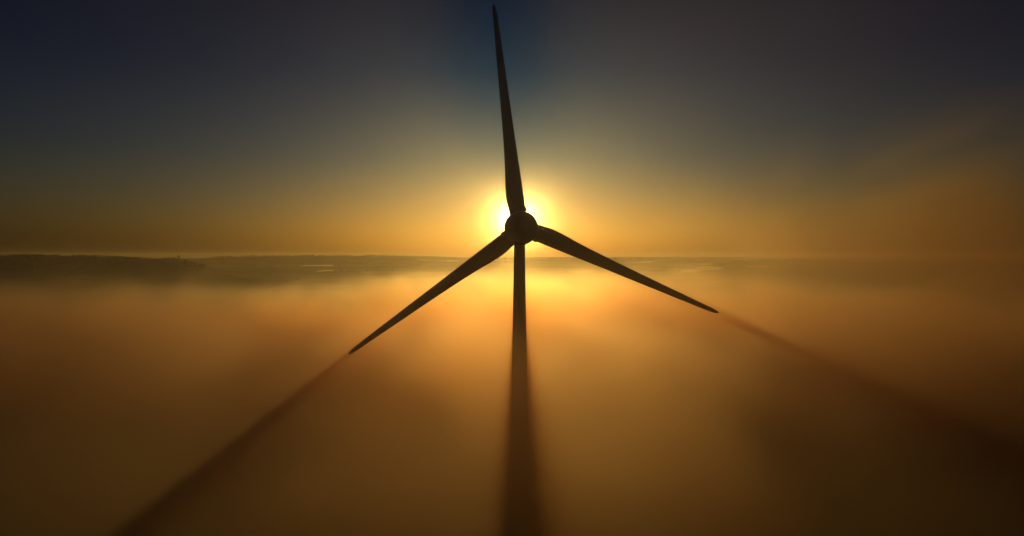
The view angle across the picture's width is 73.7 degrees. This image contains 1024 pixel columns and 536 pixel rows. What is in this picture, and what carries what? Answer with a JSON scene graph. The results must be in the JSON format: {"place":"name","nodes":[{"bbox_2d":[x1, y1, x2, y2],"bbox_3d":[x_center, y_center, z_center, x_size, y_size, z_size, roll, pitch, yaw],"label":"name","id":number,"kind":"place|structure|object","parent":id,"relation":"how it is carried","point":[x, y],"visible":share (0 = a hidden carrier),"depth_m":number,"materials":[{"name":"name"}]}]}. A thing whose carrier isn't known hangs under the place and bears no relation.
{"place":"outdoors","nodes":[
{"label":"outdoors","id":0,"kind":"place"},
{"bbox_2d":[0,255,1023,535],"bbox_3d":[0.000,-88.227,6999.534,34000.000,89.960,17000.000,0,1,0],"label":"ground","id":1,"kind":"structure","parent":0,"point":[244,397],"depth_m":345.49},
{"bbox_2d":[0,253,1020,277],"bbox_3d":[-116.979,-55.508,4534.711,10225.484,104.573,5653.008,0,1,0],"label":"woodland","id":2,"kind":"object","parent":1,"relation":"on","point":[202,265],"visible":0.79,"depth_m":2375.72,"materials":[{"name":"green plant"}]},
{"bbox_2d":[349,4,718,535],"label":"wind turbine","id":3,"kind":"object","parent":1,"relation":"on","point":[522,228],"visible":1,"depth_m":127.01,"materials":[{"name":"paint"}]},
{"bbox_2d":[0,0,1023,257],"label":"sky","id":4,"kind":"structure","parent":0,"point":[131,128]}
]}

